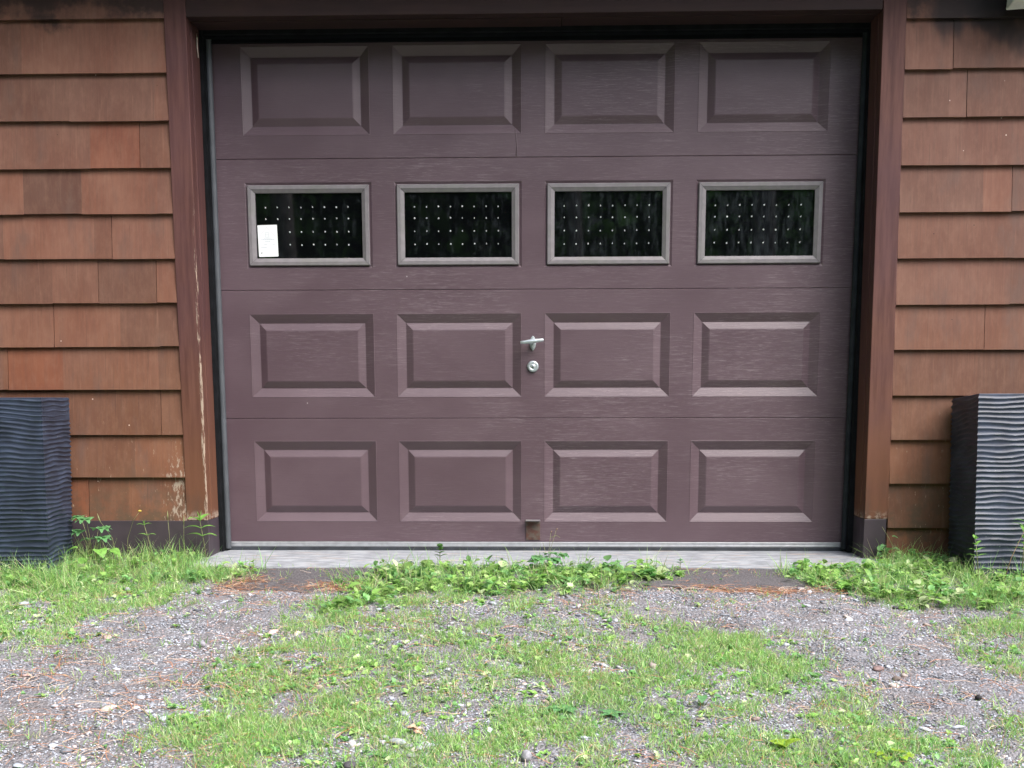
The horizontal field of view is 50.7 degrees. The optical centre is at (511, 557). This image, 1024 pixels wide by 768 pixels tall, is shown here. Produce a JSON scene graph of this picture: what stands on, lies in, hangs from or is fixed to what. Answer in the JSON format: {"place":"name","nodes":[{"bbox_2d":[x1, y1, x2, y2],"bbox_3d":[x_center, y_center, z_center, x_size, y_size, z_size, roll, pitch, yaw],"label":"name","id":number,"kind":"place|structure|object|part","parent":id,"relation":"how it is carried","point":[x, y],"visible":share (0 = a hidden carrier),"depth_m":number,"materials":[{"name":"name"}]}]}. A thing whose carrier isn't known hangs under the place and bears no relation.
{"place":"outdoors","nodes":[
{"label":"outdoors","id":0,"kind":"place"},
{"bbox_2d":[0,557,1023,767],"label":"ground","id":1,"kind":"structure","parent":0,"point":[37,706],"depth_m":2.95,"materials":[{"name":"grey gravel"}]},
{"bbox_2d":[0,397,72,572],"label":"planter","id":2,"kind":"object","parent":1,"relation":"on","point":[36,512],"visible":0.9,"depth_m":3.97,"materials":[{"name":"plastic"}]},
{"bbox_2d":[70,514,110,562],"bbox_3d":[-1.616,-0.065,4.144,0.174,0.191,0.147,0,8,1],"label":"lobed leaf weed","id":3,"kind":"object","parent":1,"relation":"on","point":[80,518],"visible":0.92,"depth_m":4.12,"materials":[{"name":"green plant"}]},
{"bbox_2d":[64,546,121,563],"bbox_3d":[-1.580,0.006,4.067,0.220,0.090,0.123,0,8,1],"label":"round leaf weed","id":4,"kind":"object","parent":1,"relation":"on","point":[102,552],"visible":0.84,"depth_m":4.05,"materials":[{"name":"green plant"}]},
{"bbox_2d":[127,510,141,552],"bbox_3d":[-1.449,-0.075,4.141,0.070,0.213,0.013,0,8,1],"label":"yellow wildflower","id":5,"kind":"object","parent":1,"relation":"on","point":[129,532],"visible":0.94,"depth_m":4.14,"materials":[{"name":"green plant"}]},
{"bbox_2d":[139,521,155,560],"bbox_3d":[-1.409,-0.061,4.172,0.076,0.170,0.024,-1,8,-4],"label":"narrow leaf sprig","id":6,"kind":"object","parent":1,"relation":"on","point":[147,535],"visible":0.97,"depth_m":4.17,"materials":[{"name":"green plant"}]},
{"bbox_2d":[185,512,216,559],"bbox_3d":[-1.196,-0.077,4.147,0.116,0.210,0.065,-4,9,-26],"label":"willowherb sprig","id":7,"kind":"object","parent":1,"relation":"on","point":[201,517],"visible":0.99,"depth_m":4.15,"materials":[{"name":"green plant"}]},
{"bbox_2d":[199,641,205,647],"bbox_3d":[-0.913,0.257,3.185,0.021,0.021,0.020,4,9,26],"label":"stone","id":8,"kind":"object","parent":1,"relation":"on","point":[203,644],"visible":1,"depth_m":3.18,"materials":[{"name":"white stone"}]},
{"bbox_2d":[343,761,356,767],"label":"stone","id":9,"kind":"object","parent":1,"relation":"on","point":[346,764],"visible":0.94,"depth_m":2.38,"materials":[{"name":"grey stone"}]},
{"bbox_2d":[389,738,406,744],"bbox_3d":[-0.266,0.429,2.511,0.044,0.015,0.026,3,9,17],"label":"stone","id":10,"kind":"object","parent":1,"relation":"on","point":[395,739],"visible":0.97,"depth_m":2.50,"materials":[{"name":"white stone"}]},
{"bbox_2d":[407,723,421,733],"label":"dead leaf","id":11,"kind":"object","parent":1,"relation":"on","point":[413,726],"visible":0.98,"depth_m":2.56,"materials":[{"name":"beige plant"}]},
{"bbox_2d":[435,543,444,555],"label":"dark leaf sprig","id":12,"kind":"object","parent":1,"relation":"on","point":[439,545],"visible":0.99,"depth_m":4.04,"materials":[{"name":"green plant"}]},
{"bbox_2d":[102,599,859,756],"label":"pale stones","id":13,"kind":"object","parent":1,"relation":"on","point":[350,740],"visible":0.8,"depth_m":3.09,"materials":[{"name":"grey stone"}]},
{"bbox_2d":[0,568,1022,767],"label":"leaf ground cover","id":14,"kind":"object","parent":1,"relation":"on","point":[658,755],"visible":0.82,"depth_m":2.88,"materials":[{"name":"green plant"}]},
{"bbox_2d":[0,0,1023,558],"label":"garage building","id":15,"kind":"structure","parent":1,"relation":"on","point":[110,304],"depth_m":4.08,"materials":[{"name":"brown wood"}]},
{"bbox_2d":[211,37,861,550],"bbox_3d":[0.083,-1.039,4.273,2.570,2.054,0.085,0,8,1],"label":"garage door","id":16,"kind":"structure","parent":15,"relation":"attached to","point":[531,295],"depth_m":4.28,"materials":[{"name":"metal"}]},
{"bbox_2d":[257,225,278,256],"bbox_3d":[-0.968,-1.255,4.287,0.080,0.123,0.001,0,8,1],"label":"notice card","id":17,"kind":"object","parent":16,"relation":"attached to","point":[267,240],"visible":1,"depth_m":4.29,"materials":[{"name":"white paper"}]},
{"bbox_3d":[-0.802,-1.309,4.268,0.480,0.308,0.019,0,8,1],"label":"window","id":18,"kind":"part","parent":16,"relation":"part of","materials":[{"name":"black glass"}]},
{"bbox_3d":[-0.212,-1.308,4.253,0.480,0.308,0.019,0,8,1],"label":"window","id":19,"kind":"part","parent":16,"relation":"part of","materials":[{"name":"black glass"}]},
{"bbox_2d":[226,418,845,541],"bbox_3d":[0.085,-0.314,4.404,2.570,0.501,0.031,0,8,1],"label":"door section","id":20,"kind":"structure","parent":16,"relation":"in","point":[331,479],"depth_m":4.39,"materials":[{"name":"brown metal"}]},
{"bbox_2d":[221,288,851,418],"bbox_3d":[0.084,-0.813,4.331,2.570,0.506,0.031,0,8,1],"label":"door section","id":21,"kind":"structure","parent":16,"relation":"in","point":[737,352],"depth_m":4.32,"materials":[{"name":"brown metal"}]},
{"bbox_2d":[216,155,856,290],"bbox_3d":[0.083,-1.312,4.258,2.570,0.501,0.030,0,8,1],"label":"door section","id":22,"kind":"structure","parent":16,"relation":"in","point":[838,173],"depth_m":4.24,"materials":[{"name":"brown metal"}]},
{"bbox_2d":[211,37,861,159],"bbox_3d":[0.082,-1.809,4.185,2.570,0.503,0.031,0,8,1],"label":"door section","id":23,"kind":"structure","parent":16,"relation":"in","point":[764,96],"depth_m":4.18,"materials":[{"name":"brown metal"}]},
{"bbox_3d":[0.378,-1.307,4.237,0.480,0.308,0.019,0,8,1],"label":"window","id":24,"kind":"part","parent":16,"relation":"part of","materials":[{"name":"black glass"}]},
{"bbox_3d":[0.968,-1.306,4.222,0.480,0.308,0.019,0,8,1],"label":"window","id":25,"kind":"part","parent":16,"relation":"part of","materials":[{"name":"black glass"}]},
{"bbox_2d":[1006,0,1023,9],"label":"wall lamp","id":26,"kind":"object","parent":15,"relation":"attached to","point":[1014,4],"visible":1,"depth_m":3.83,"materials":[{"name":"white glass"}]},
{"bbox_2d":[0,550,1023,767],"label":"grass","id":27,"kind":"structure","parent":1,"relation":"on","point":[716,638],"depth_m":2.84,"materials":[{"name":"green plant"}]},
{"bbox_2d":[0,535,1023,617],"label":"wall grass","id":28,"kind":"structure","parent":1,"relation":"on","point":[69,568],"depth_m":3.89,"materials":[{"name":"green plant"}]},
{"bbox_2d":[0,545,1023,613],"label":"leafy ground cover","id":29,"kind":"object","parent":1,"relation":"on","point":[523,583],"visible":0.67,"depth_m":3.86,"materials":[{"name":"green plant"}]},
{"bbox_2d":[0,555,1023,767],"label":"pine needles","id":30,"kind":"object","parent":1,"relation":"on","point":[742,591],"visible":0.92,"depth_m":2.95,"materials":[{"name":"brown plant"}]},
{"bbox_2d":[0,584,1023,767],"bbox_3d":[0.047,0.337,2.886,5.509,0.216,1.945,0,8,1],"label":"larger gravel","id":31,"kind":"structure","parent":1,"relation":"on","point":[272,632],"depth_m":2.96,"materials":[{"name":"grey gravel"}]},
{"bbox_2d":[521,750,531,761],"bbox_3d":[0.032,0.446,2.420,0.027,0.030,0.024,-7,11,-39],"label":"stone","id":32,"kind":"object","parent":1,"relation":"on","point":[526,755],"visible":0.98,"depth_m":2.41,"materials":[{"name":"white stone"}]},
{"bbox_2d":[221,568,841,593],"bbox_3d":[0.061,0.087,3.888,2.180,0.045,0.334,0,8,1],"label":"asphalt strip","id":33,"kind":"object","parent":1,"relation":"on","point":[745,577],"visible":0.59,"depth_m":3.89,"materials":[{"name":"grey asphalt"}]},
{"bbox_2d":[626,559,661,567],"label":"round leaf weed","id":34,"kind":"object","parent":33,"relation":"on","point":[644,563],"visible":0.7,"depth_m":4.02,"materials":[{"name":"green plant"}]},
{"bbox_2d":[194,550,880,570],"bbox_3d":[0.100,-0.008,4.435,2.630,0.041,0.799,0,8,1],"label":"concrete apron","id":35,"kind":"object","parent":1,"relation":"on","point":[363,558],"visible":0.44,"depth_m":4.23,"materials":[{"name":"grey concrete"}]},
{"bbox_2d":[543,528,558,556],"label":"thin stalk weed","id":36,"kind":"object","parent":35,"relation":"on","point":[552,542],"visible":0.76,"depth_m":4.05,"materials":[{"name":"plant"}]},
{"bbox_2d":[529,551,569,565],"bbox_3d":[0.136,0.020,4.024,0.158,0.070,0.112,0,8,1],"label":"lobed leaf weed","id":37,"kind":"object","parent":1,"relation":"on","point":[544,558],"visible":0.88,"depth_m":4.00,"materials":[{"name":"green plant"}]},
{"bbox_2d":[545,704,579,713],"bbox_3d":[0.127,0.380,2.697,0.088,0.016,0.091,2,9,15],"label":"dandelion rosette","id":38,"kind":"object","parent":1,"relation":"on","point":[570,707],"visible":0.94,"depth_m":2.69,"materials":[{"name":"green plant"}]},
{"bbox_2d":[768,738,801,748],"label":"yellow leaf weed","id":39,"kind":"object","parent":1,"relation":"on","point":[788,742],"visible":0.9,"depth_m":2.47,"materials":[{"name":"yellow plant"}]},
{"bbox_2d":[836,581,852,588],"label":"plantain weed","id":40,"kind":"object","parent":1,"relation":"on","point":[844,584],"visible":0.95,"depth_m":3.75,"materials":[{"name":"green plant"}]},
{"bbox_2d":[873,665,883,670],"bbox_3d":[1.011,0.307,2.986,0.028,0.015,0.042,6,10,34],"label":"stone","id":41,"kind":"object","parent":1,"relation":"on","point":[878,668],"visible":1,"depth_m":2.97,"materials":[{"name":"brown stone"}]},
{"bbox_2d":[878,527,898,557],"bbox_3d":[1.439,-0.046,4.128,0.085,0.139,0.028,2,9,12],"label":"heart leaf vine","id":42,"kind":"object","parent":1,"relation":"on","point":[881,545],"visible":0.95,"depth_m":4.13,"materials":[{"name":"green plant"}]},
{"bbox_2d":[870,748,914,760],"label":"clover clump","id":43,"kind":"object","parent":1,"relation":"on","point":[906,755],"visible":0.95,"depth_m":2.39,"materials":[{"name":"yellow plant"}]},
{"bbox_2d":[892,676,900,680],"bbox_3d":[1.036,0.327,2.912,0.022,0.012,0.031,7,11,42],"label":"stone","id":44,"kind":"object","parent":1,"relation":"on","point":[895,678],"visible":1,"depth_m":2.90,"materials":[{"name":"brown stone"}]},
{"bbox_2d":[970,534,981,578],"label":"narrow leaf sprig","id":45,"kind":"object","parent":1,"relation":"on","point":[977,542],"visible":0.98,"depth_m":3.86,"materials":[{"name":"green plant"}]},
{"bbox_2d":[975,695,981,700],"bbox_3d":[1.186,0.357,2.749,0.018,0.016,0.017,1,8,9],"label":"stone","id":46,"kind":"object","parent":1,"relation":"on","point":[978,697],"visible":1,"depth_m":2.74,"materials":[{"name":"black stone"}]},
{"bbox_2d":[948,394,1023,575],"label":"planter","id":47,"kind":"object","parent":1,"relation":"on","point":[986,495],"visible":0.93,"depth_m":3.88,"materials":[{"name":"plastic"}]},
{"bbox_2d":[1004,532,1023,580],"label":"dry stalk","id":48,"kind":"object","parent":1,"relation":"on","point":[1011,557],"visible":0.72,"depth_m":3.79,"materials":[{"name":"plant"}]},
{"bbox_2d":[1013,519,1023,581],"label":"narrow leaf sprig","id":49,"kind":"object","parent":1,"relation":"on","point":[1022,527],"visible":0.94,"depth_m":3.84,"materials":[{"name":"green plant"}]},
{"bbox_2d":[600,709,627,717],"bbox_3d":[0.240,0.389,2.666,0.082,0.016,0.070,6,10,35],"label":"dandelion rosette","id":50,"kind":"object","parent":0,"point":[608,711],"visible":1,"depth_m":2.67,"materials":[{"name":"green plant"}]},
{"bbox_2d":[684,689,724,705],"bbox_3d":[0.483,0.356,2.702,0.086,0.046,0.066,6,10,36],"label":"round leaf weed","id":51,"kind":"object","parent":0,"point":[702,699],"visible":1,"depth_m":2.70,"materials":[{"name":"green plant"}]}
]}

